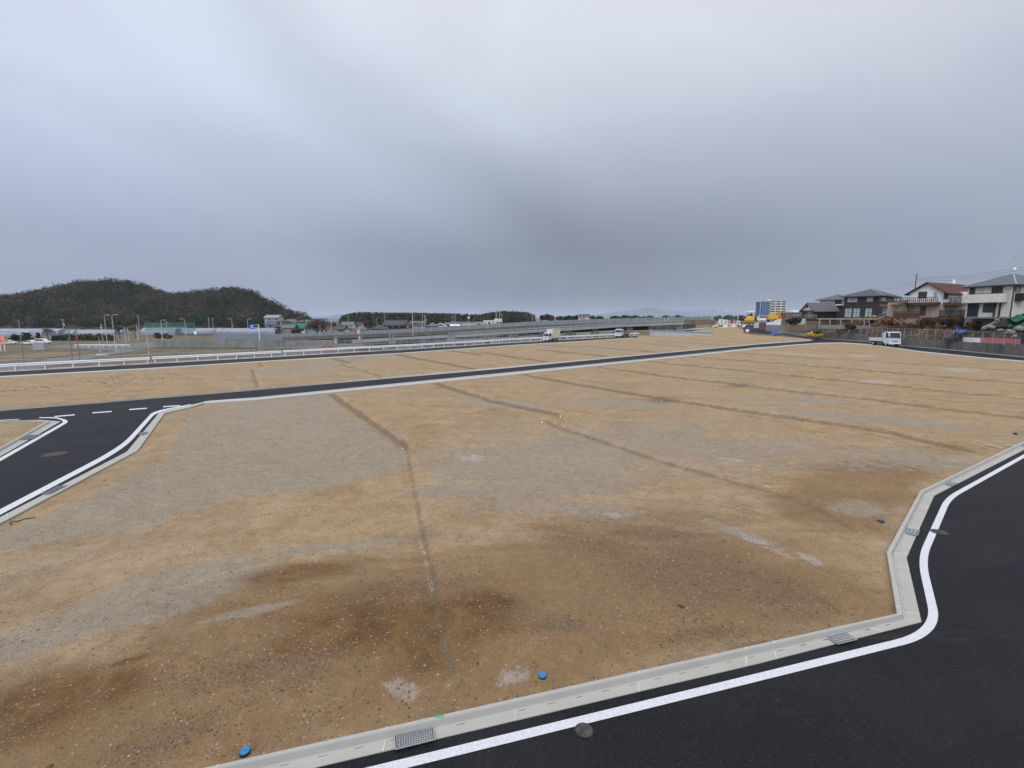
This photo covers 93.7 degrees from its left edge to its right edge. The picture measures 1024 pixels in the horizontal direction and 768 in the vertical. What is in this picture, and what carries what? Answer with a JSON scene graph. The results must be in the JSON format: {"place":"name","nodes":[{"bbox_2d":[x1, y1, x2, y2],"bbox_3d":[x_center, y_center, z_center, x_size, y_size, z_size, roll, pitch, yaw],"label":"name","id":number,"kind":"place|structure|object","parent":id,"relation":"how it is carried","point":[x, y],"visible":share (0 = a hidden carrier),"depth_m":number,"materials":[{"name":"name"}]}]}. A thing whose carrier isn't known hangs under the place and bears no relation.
{"place":"outdoors","nodes":[
{"label":"outdoors","id":0,"kind":"place"},
{"bbox_2d":[0,352,88,361],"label":"dry field","id":1,"kind":"structure","parent":0,"point":[32,356],"depth_m":125.52,"materials":[{"name":"brown soil"}]},
{"bbox_2d":[0,349,146,369],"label":"farm track","id":2,"kind":"structure","parent":0,"point":[82,357],"depth_m":113.54,"materials":[{"name":"grey asphalt"}]},
{"bbox_2d":[1,342,228,350],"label":"village road","id":3,"kind":"structure","parent":0,"point":[134,346],"depth_m":164.25,"materials":[{"name":"grey asphalt"}]},
{"bbox_2d":[0,277,325,328],"bbox_3d":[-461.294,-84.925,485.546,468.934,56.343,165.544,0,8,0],"label":"wooded hillside","id":4,"kind":"structure","parent":0,"point":[194,306],"depth_m":462.70,"materials":[{"name":"green plant"}]},
{"bbox_2d":[264,321,279,327],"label":"village house","id":5,"kind":"structure","parent":0,"point":[269,324],"depth_m":298.18,"materials":[{"name":"tile"}]},
{"bbox_2d":[273,324,282,333],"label":"village house","id":6,"kind":"structure","parent":0,"point":[278,329],"depth_m":260.48,"materials":[{"name":"grey tile"}]},
{"bbox_2d":[289,323,311,336],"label":"village house","id":7,"kind":"structure","parent":0,"point":[301,326],"depth_m":236.03,"materials":[{"name":"tile"}]},
{"bbox_2d":[0,336,637,375],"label":"road","id":8,"kind":"structure","parent":0,"point":[202,362],"depth_m":57.28,"materials":[{"name":"black asphalt"}]},
{"bbox_2d":[0,338,629,377],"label":"road kerb","id":9,"kind":"structure","parent":8,"relation":"on","point":[11,376],"depth_m":52.21,"materials":[{"name":"grey concrete"}]},
{"bbox_2d":[542,329,559,340],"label":"box truck","id":10,"kind":"object","parent":8,"relation":"on","point":[550,334],"visible":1,"depth_m":102.46,"materials":[{"name":"white paint"}]},
{"bbox_2d":[614,329,629,336],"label":"flatbed truck","id":11,"kind":"object","parent":8,"relation":"on","point":[620,332],"visible":0.98,"depth_m":121.56,"materials":[{"name":"white paint"}]},
{"bbox_2d":[330,325,347,330],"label":"village house","id":12,"kind":"structure","parent":0,"point":[339,327],"depth_m":235.59,"materials":[{"name":"grey tile"}]},
{"bbox_2d":[340,321,356,328],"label":"village house","id":13,"kind":"structure","parent":0,"point":[352,324],"depth_m":261.64,"materials":[{"name":"grey tile"}]},
{"bbox_2d":[382,320,408,329],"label":"village house","id":14,"kind":"structure","parent":0,"point":[395,324],"depth_m":260.63,"materials":[{"name":"tile"}]},
{"bbox_2d":[276,340,538,355],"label":"railway bed","id":15,"kind":"object","parent":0,"point":[327,351],"visible":0.12,"depth_m":158.99,"materials":[{"name":"grey gravel"}]},
{"bbox_2d":[224,316,710,344],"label":"elevated road","id":16,"kind":"structure","parent":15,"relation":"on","point":[430,330],"depth_m":164.94,"materials":[{"name":"concrete"}]},
{"bbox_2d":[344,330,614,346],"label":"track wall","id":17,"kind":"structure","parent":15,"relation":"on","point":[467,339],"depth_m":145.57,"materials":[{"name":"concrete"}]},
{"bbox_2d":[0,317,1023,767],"bbox_3d":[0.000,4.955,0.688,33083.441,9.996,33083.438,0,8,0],"label":"ground","id":18,"kind":"structure","parent":0,"point":[744,405],"depth_m":11.32,"materials":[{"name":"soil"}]},
{"bbox_2d":[19,332,34,340],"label":"shrub","id":19,"kind":"object","parent":18,"relation":"on","point":[26,336],"visible":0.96,"depth_m":202.53,"materials":[{"name":"green plant"}]},
{"bbox_2d":[0,420,60,456],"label":"triangle lot kerb","id":20,"kind":"structure","parent":18,"relation":"on","point":[17,442],"depth_m":20.81,"materials":[{"name":"concrete"}]},
{"bbox_2d":[0,329,65,335],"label":"greenhouse","id":21,"kind":"object","parent":18,"relation":"on","point":[7,332],"visible":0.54,"depth_m":262.42,"materials":[{"name":"plastic"}]},
{"bbox_2d":[33,344,47,349],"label":"equipment cabinet","id":22,"kind":"object","parent":18,"relation":"on","point":[40,346],"visible":1,"depth_m":145.29,"materials":[{"name":"metal"}]},
{"bbox_2d":[59,333,74,340],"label":"shrub","id":23,"kind":"object","parent":18,"relation":"on","point":[65,337],"visible":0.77,"depth_m":205.95,"materials":[{"name":"green plant"}]},
{"bbox_2d":[81,333,94,340],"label":"shrub","id":24,"kind":"object","parent":18,"relation":"on","point":[87,337],"visible":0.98,"depth_m":206.18,"materials":[{"name":"green plant"}]},
{"bbox_2d":[0,402,203,524],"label":"road kerb","id":25,"kind":"structure","parent":18,"relation":"on","point":[135,447],"depth_m":15.77,"materials":[{"name":"concrete"}]},
{"bbox_2d":[43,485,67,493],"bbox_3d":[-13.203,3.068,13.970,0.420,0.016,0.700,-2,8,-14],"label":"drain grate","id":26,"kind":"object","parent":25,"relation":"on","point":[54,489],"visible":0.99,"depth_m":13.95,"materials":[{"name":"metal"}]},
{"bbox_2d":[75,330,128,334],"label":"greenhouse","id":27,"kind":"object","parent":18,"relation":"on","point":[103,332],"visible":0.75,"depth_m":269.19,"materials":[{"name":"plastic"}]},
{"bbox_2d":[0,349,255,369],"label":"wire fence","id":28,"kind":"object","parent":18,"relation":"on","point":[122,357],"visible":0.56,"depth_m":50.76,"materials":[{"name":"metal"}]},
{"bbox_2d":[140,328,187,334],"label":"greenhouse","id":29,"kind":"object","parent":18,"relation":"on","point":[151,332],"visible":0.59,"depth_m":266.75,"materials":[{"name":"plastic"}]},
{"bbox_2d":[144,323,195,331],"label":"net fence","id":30,"kind":"object","parent":18,"relation":"on","point":[172,327],"visible":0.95,"depth_m":253.31,"materials":[{"name":"fabric"}]},
{"bbox_2d":[180,328,216,333],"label":"greenhouse","id":31,"kind":"object","parent":18,"relation":"on","point":[204,330],"visible":0.66,"depth_m":270.66,"materials":[{"name":"plastic"}]},
{"bbox_2d":[152,340,277,347],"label":"retaining wall","id":32,"kind":"structure","parent":18,"relation":"on","point":[223,343],"depth_m":155.62,"materials":[{"name":"grey concrete"}]},
{"bbox_2d":[239,745,250,757],"bbox_3d":[-3.062,4.235,5.512,0.115,0.097,0.131,-3,8,-18],"label":"meter cap","id":33,"kind":"object","parent":18,"relation":"on","point":[245,751],"visible":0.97,"depth_m":5.48,"materials":[{"name":"blue plastic"}]},
{"bbox_2d":[215,328,275,333],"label":"greenhouse","id":34,"kind":"object","parent":18,"relation":"on","point":[246,330],"visible":0.74,"depth_m":260.84,"materials":[{"name":"plastic"}]},
{"bbox_2d":[214,333,282,339],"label":"retaining wall","id":35,"kind":"structure","parent":18,"relation":"on","point":[244,336],"depth_m":169.37,"materials":[{"name":"grey concrete"}]},
{"bbox_2d":[263,315,284,326],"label":"village house","id":36,"kind":"structure","parent":18,"relation":"on","point":[271,317],"depth_m":337.59,"materials":[{"name":"tile"}]},
{"bbox_2d":[281,324,297,333],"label":"village house","id":37,"kind":"structure","parent":18,"relation":"on","point":[287,328],"depth_m":230.86,"materials":[{"name":"grey tile"}]},
{"bbox_2d":[278,340,333,346],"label":"retaining wall","id":38,"kind":"structure","parent":18,"relation":"on","point":[297,342],"depth_m":147.92,"materials":[{"name":"concrete"}]},
{"bbox_2d":[305,318,332,332],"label":"round tree","id":39,"kind":"object","parent":18,"relation":"on","point":[316,324],"visible":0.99,"depth_m":232.31,"materials":[{"name":"brown plant"}]},
{"bbox_2d":[0,335,638,371],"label":"guardrail kerb","id":40,"kind":"structure","parent":18,"relation":"on","point":[262,357],"depth_m":58.47,"materials":[{"name":"grey concrete"}]},
{"bbox_2d":[0,357,149,370],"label":"guardrail","id":41,"kind":"object","parent":40,"relation":"on","point":[14,365],"visible":0.86,"depth_m":47.66,"materials":[{"name":"white metal"}]},
{"bbox_2d":[152,351,280,362],"bbox_3d":[-34.322,-3.195,56.840,13.424,0.820,0.173,-8,11,-44],"label":"guardrail","id":42,"kind":"object","parent":40,"relation":"on","point":[207,355],"visible":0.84,"depth_m":56.09,"materials":[{"name":"white metal"}]},
{"bbox_2d":[283,340,497,355],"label":"guardrail","id":43,"kind":"object","parent":40,"relation":"on","point":[354,348],"visible":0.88,"depth_m":71.63,"materials":[{"name":"white metal"}]},
{"bbox_2d":[498,333,638,341],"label":"guardrail","id":44,"kind":"object","parent":40,"relation":"on","point":[560,337],"visible":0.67,"depth_m":106.05,"materials":[{"name":"white metal"}]},
{"bbox_2d":[258,338,486,355],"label":"wire fence","id":45,"kind":"object","parent":18,"relation":"on","point":[372,345],"visible":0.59,"depth_m":71.22,"materials":[{"name":"metal"}]},
{"bbox_2d":[284,334,495,347],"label":"wire fence","id":46,"kind":"object","parent":18,"relation":"on","point":[391,339],"visible":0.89,"depth_m":126.22,"materials":[{"name":"metal"}]},
{"bbox_2d":[281,335,499,346],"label":"wire fence","id":47,"kind":"object","parent":18,"relation":"on","point":[381,339],"visible":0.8,"depth_m":138.37,"materials":[{"name":"metal"}]},
{"bbox_2d":[338,310,535,327],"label":"pine wood","id":48,"kind":"object","parent":18,"relation":"on","point":[373,319],"visible":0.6,"depth_m":432.02,"materials":[{"name":"green plant"}]},
{"bbox_2d":[318,323,653,342],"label":"embankment wall","id":49,"kind":"structure","parent":18,"relation":"on","point":[576,331],"depth_m":172.47,"materials":[{"name":"grey concrete"}]},
{"bbox_2d":[352,320,683,347],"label":"ramp road","id":50,"kind":"structure","parent":18,"relation":"on","point":[629,327],"depth_m":134.40,"materials":[{"name":"concrete"}]},
{"bbox_2d":[539,314,554,320],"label":"shrub","id":51,"kind":"object","parent":18,"relation":"on","point":[547,317],"visible":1,"depth_m":325.00,"materials":[{"name":"green plant"}]},
{"bbox_2d":[492,330,634,342],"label":"wire fence","id":52,"kind":"object","parent":18,"relation":"on","point":[559,338],"visible":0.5,"depth_m":107.59,"materials":[{"name":"metal"}]},
{"bbox_2d":[204,342,1023,403],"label":"road lower kerb","id":53,"kind":"structure","parent":18,"relation":"on","point":[382,386],"depth_m":42.19,"materials":[{"name":"grey concrete"}]},
{"bbox_2d":[654,325,695,329],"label":"underpass wall","id":54,"kind":"structure","parent":18,"relation":"on","point":[684,327],"depth_m":148.48,"materials":[{"name":"grey concrete"}]},
{"bbox_2d":[650,330,712,336],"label":"retaining wall","id":55,"kind":"structure","parent":18,"relation":"on","point":[670,333],"depth_m":123.16,"materials":[{"name":"concrete"}]},
{"bbox_2d":[692,320,715,324],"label":"retaining wall","id":56,"kind":"structure","parent":18,"relation":"on","point":[703,322],"depth_m":133.07,"materials":[{"name":"beige concrete"}]},
{"bbox_2d":[712,307,757,319],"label":"wire fence","id":57,"kind":"object","parent":18,"relation":"on","point":[731,313],"visible":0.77,"depth_m":168.20,"materials":[{"name":"metal"}]},
{"bbox_2d":[755,299,787,320],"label":"apartment block","id":58,"kind":"structure","parent":18,"relation":"on","point":[768,306],"depth_m":463.94,"materials":[{"name":"blue tile"}]},
{"bbox_2d":[766,325,785,332],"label":"panel wall","id":59,"kind":"structure","parent":18,"relation":"on","point":[777,328],"depth_m":119.61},
{"bbox_2d":[785,317,801,326],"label":"round tree","id":60,"kind":"object","parent":18,"relation":"on","point":[794,321],"visible":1,"depth_m":115.12,"materials":[{"name":"green plant"}]},
{"bbox_2d":[786,310,801,317],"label":"block","id":61,"kind":"structure","parent":18,"relation":"on","point":[795,313],"depth_m":395.88,"materials":[{"name":"white"}]},
{"bbox_2d":[799,303,840,320],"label":"detached house","id":62,"kind":"structure","parent":18,"relation":"on","point":[812,311],"depth_m":121.36,"materials":[{"name":"grey"}]},
{"bbox_2d":[815,291,843,317],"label":"detached house","id":63,"kind":"structure","parent":18,"relation":"on","point":[837,300],"depth_m":127.87,"materials":[{"name":"white paint"}]},
{"bbox_2d":[818,325,870,328],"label":"garden wall","id":64,"kind":"structure","parent":18,"relation":"on","point":[838,326],"depth_m":106.39,"materials":[{"name":"grey concrete"}]},
{"bbox_2d":[817,312,886,324],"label":"deck frame","id":65,"kind":"object","parent":18,"relation":"on","point":[868,321],"visible":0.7,"depth_m":106.75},
{"bbox_2d":[839,278,901,320],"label":"detached house","id":66,"kind":"structure","parent":18,"relation":"on","point":[869,302],"depth_m":114.05,"materials":[{"name":"brown"}]},
{"bbox_2d":[844,308,851,317],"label":"window","id":67,"kind":"structure","parent":66,"relation":"in","point":[848,311],"depth_m":115.86,"materials":[{"name":"white glass"}]},
{"bbox_2d":[880,319,897,325],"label":"shrub","id":68,"kind":"object","parent":18,"relation":"on","point":[888,322],"visible":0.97,"depth_m":96.67,"materials":[{"name":"brown plant"}]},
{"bbox_2d":[893,311,928,323],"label":"timber deck","id":69,"kind":"structure","parent":18,"relation":"on","point":[908,316],"depth_m":89.68,"materials":[{"name":"brown wood"}]},
{"bbox_2d":[826,333,1023,356],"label":"retaining wall","id":70,"kind":"structure","parent":18,"relation":"on","point":[1016,350],"depth_m":74.57,"materials":[{"name":"concrete"}]},
{"bbox_2d":[827,327,1021,344],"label":"wire fence","id":71,"kind":"object","parent":70,"relation":"on","point":[929,333],"visible":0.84,"depth_m":79.75,"materials":[{"name":"metal"}]},
{"bbox_2d":[989,338,1004,343],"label":"hoarding","id":72,"kind":"object","parent":70,"relation":"on","point":[998,340],"visible":1,"depth_m":65.93,"materials":[{"name":"metal"}]},
{"bbox_2d":[1005,338,1020,344],"bbox_3d":[66.141,-5.561,63.370,0.100,0.908,2.598,2,8,13],"label":"hoarding","id":73,"kind":"object","parent":70,"relation":"on","point":[1011,341],"visible":1,"depth_m":63.47,"materials":[{"name":"metal"}]},
{"bbox_2d":[887,280,967,322],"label":"detached house","id":74,"kind":"structure","parent":18,"relation":"on","point":[929,299],"depth_m":92.03,"materials":[{"name":"white paint"}]},
{"bbox_2d":[831,315,1023,344],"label":"bank scrub","id":75,"kind":"object","parent":18,"relation":"on","point":[914,327],"visible":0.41,"depth_m":86.85,"materials":[{"name":"brown plant"}]},
{"bbox_2d":[833,339,1023,357],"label":"road kerb","id":76,"kind":"structure","parent":18,"relation":"on","point":[940,348],"depth_m":73.86,"materials":[{"name":"concrete"}]},
{"bbox_2d":[939,318,953,325],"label":"shrub","id":77,"kind":"object","parent":18,"relation":"on","point":[948,321],"visible":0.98,"depth_m":80.96,"materials":[{"name":"green plant"}]},
{"bbox_2d":[939,310,965,318],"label":"metal fence","id":78,"kind":"object","parent":18,"relation":"on","point":[953,315],"visible":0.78,"depth_m":81.31,"materials":[{"name":"grey metal"}]},
{"bbox_2d":[953,318,964,326],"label":"shrub","id":79,"kind":"object","parent":18,"relation":"on","point":[958,322],"visible":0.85,"depth_m":78.00,"materials":[{"name":"green plant"}]},
{"bbox_2d":[965,320,981,328],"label":"shrub","id":80,"kind":"object","parent":18,"relation":"on","point":[976,324],"visible":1,"depth_m":74.11,"materials":[{"name":"brown plant"}]},
{"bbox_2d":[961,256,1023,326],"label":"detached house","id":81,"kind":"structure","parent":18,"relation":"on","point":[988,301],"depth_m":72.12,"materials":[{"name":"beige paint"}]},
{"bbox_2d":[966,303,976,316],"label":"entrance door","id":82,"kind":"structure","parent":81,"relation":"in","point":[971,309],"depth_m":75.25,"materials":[{"name":"black glass"}]},
{"bbox_2d":[982,303,993,311],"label":"window","id":83,"kind":"structure","parent":81,"relation":"in","point":[986,307],"depth_m":72.97,"materials":[{"name":"black glass"}]},
{"bbox_2d":[991,287,1002,293],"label":"window","id":84,"kind":"structure","parent":81,"relation":"in","point":[994,290],"depth_m":71.85,"materials":[{"name":"black glass"}]},
{"bbox_2d":[1005,314,1023,321],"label":"green netting","id":85,"kind":"object","parent":18,"relation":"on","point":[1018,318],"visible":0.94,"depth_m":68.10,"materials":[{"name":"fabric"}]},
{"bbox_2d":[0,339,1023,516],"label":"road","id":86,"kind":"structure","parent":0,"point":[83,435],"depth_m":23.69,"materials":[{"name":"black asphalt"}]},
{"bbox_2d":[0,417,67,460],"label":"triangle lot edge line","id":87,"kind":"object","parent":86,"relation":"on","point":[31,441],"visible":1,"depth_m":19.96,"materials":[{"name":"paint"}]},
{"bbox_2d":[41,451,67,456],"bbox_3d":[-16.837,2.578,17.660,0.736,0.007,0.736,-3,9,-23],"label":"manhole cover","id":88,"kind":"object","parent":86,"relation":"on","point":[54,454],"visible":1,"depth_m":17.61,"materials":[{"name":"metal"}]},
{"bbox_2d":[0,404,190,514],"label":"side road edge line","id":89,"kind":"object","parent":86,"relation":"on","point":[69,475],"visible":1,"depth_m":15.90,"materials":[{"name":"paint"}]},
{"bbox_2d":[0,340,812,409],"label":"road upper kerb","id":90,"kind":"structure","parent":86,"relation":"on","point":[369,379],"depth_m":38.34,"materials":[{"name":"grey concrete"}]},
{"bbox_2d":[213,347,757,400],"bbox_3d":[12.035,-2.582,54.796,80.149,0.001,0.714,-7,10,-41],"label":"road edge line","id":91,"kind":"object","parent":86,"relation":"on","point":[459,377],"visible":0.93,"depth_m":40.15,"materials":[{"name":"paint"}]},
{"bbox_2d":[869,332,902,345],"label":"pickup truck","id":92,"kind":"object","parent":86,"relation":"on","point":[887,338],"visible":0.99,"depth_m":82.56,"materials":[{"name":"white paint"}]},
{"bbox_2d":[0,0,1023,317],"label":"sky","id":93,"kind":"structure","parent":0,"point":[318,158],"materials":[{"name":"grey"}]},
{"bbox_2d":[312,318,766,321],"bbox_3d":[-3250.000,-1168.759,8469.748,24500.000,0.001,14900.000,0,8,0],"label":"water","id":94,"kind":"structure","parent":0,"point":[338,320],"depth_m":2075.94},
{"bbox_2d":[594,308,722,317],"bbox_3d":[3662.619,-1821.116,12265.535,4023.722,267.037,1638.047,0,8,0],"label":"distant mountain","id":95,"kind":"structure","parent":0,"point":[641,312],"depth_m":12099.81,"materials":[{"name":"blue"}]},
{"bbox_2d":[318,450,1023,767],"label":"road","id":96,"kind":"structure","parent":0,"point":[947,691],"depth_m":6.26,"materials":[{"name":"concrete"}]},
{"bbox_2d":[575,722,592,737],"bbox_3d":[0.879,4.221,5.857,0.224,0.007,0.225,-3,9,-23],"label":"manhole cover","id":97,"kind":"object","parent":96,"relation":"on","point":[583,730],"visible":1,"depth_m":5.85,"materials":[{"name":"metal"}]},
{"bbox_2d":[205,441,1023,767],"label":"kerb","id":98,"kind":"structure","parent":96,"relation":"on","point":[333,751],"depth_m":6.59,"materials":[{"name":"concrete"}]},
{"bbox_2d":[394,727,434,749],"bbox_3d":[-1.168,4.212,5.745,0.470,0.016,0.250,-2,8,-16],"label":"drain grate","id":99,"kind":"object","parent":98,"relation":"on","point":[408,739],"visible":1,"depth_m":5.71,"materials":[{"name":"metal"}]},
{"bbox_2d":[827,632,857,644],"bbox_3d":[5.144,3.963,7.535,0.400,0.016,0.270,-2,8,-16],"label":"drain grate","id":100,"kind":"object","parent":98,"relation":"on","point":[841,638],"visible":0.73,"depth_m":7.49,"materials":[{"name":"metal"}]},
{"bbox_2d":[904,527,919,535],"bbox_3d":[9.314,3.446,11.254,0.400,0.016,0.340,-8,11,-44],"label":"drain grate","id":101,"kind":"object","parent":98,"relation":"on","point":[911,531],"visible":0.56,"depth_m":11.21,"materials":[{"name":"metal"}]},
{"bbox_2d":[366,454,1023,767],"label":"road edge line","id":102,"kind":"object","parent":96,"relation":"on","point":[927,627],"visible":1,"depth_m":6.56,"materials":[{"name":"paint"}]},
{"bbox_2d":[688,309,746,316],"bbox_3d":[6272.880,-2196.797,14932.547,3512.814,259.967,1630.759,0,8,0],"label":"distant mountain ridge","id":103,"kind":"structure","parent":0,"point":[708,311],"depth_m":14858.23,"materials":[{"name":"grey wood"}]},
{"bbox_2d":[683,322,825,339],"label":"hill road","id":104,"kind":"structure","parent":0,"point":[751,328],"depth_m":119.89,"materials":[{"name":"grey asphalt"}]},
{"bbox_2d":[744,311,756,323],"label":"asphalt paver","id":105,"kind":"object","parent":104,"relation":"on","point":[750,319],"visible":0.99,"depth_m":165.99,"materials":[{"name":"yellow paint"}]},
{"bbox_2d":[766,319,780,332],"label":"gravel strip","id":106,"kind":"object","parent":104,"relation":"on","point":[777,322],"visible":0.34,"depth_m":138.60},
{"bbox_2d":[766,312,781,321],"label":"crane truck","id":107,"kind":"object","parent":106,"relation":"on","point":[770,317],"visible":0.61,"depth_m":149.85,"materials":[{"name":"yellow paint"}]},
{"bbox_2d":[806,331,822,337],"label":"road roller","id":108,"kind":"object","parent":104,"relation":"on","point":[817,334],"visible":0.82,"depth_m":110.85,"materials":[{"name":"yellow paint"}]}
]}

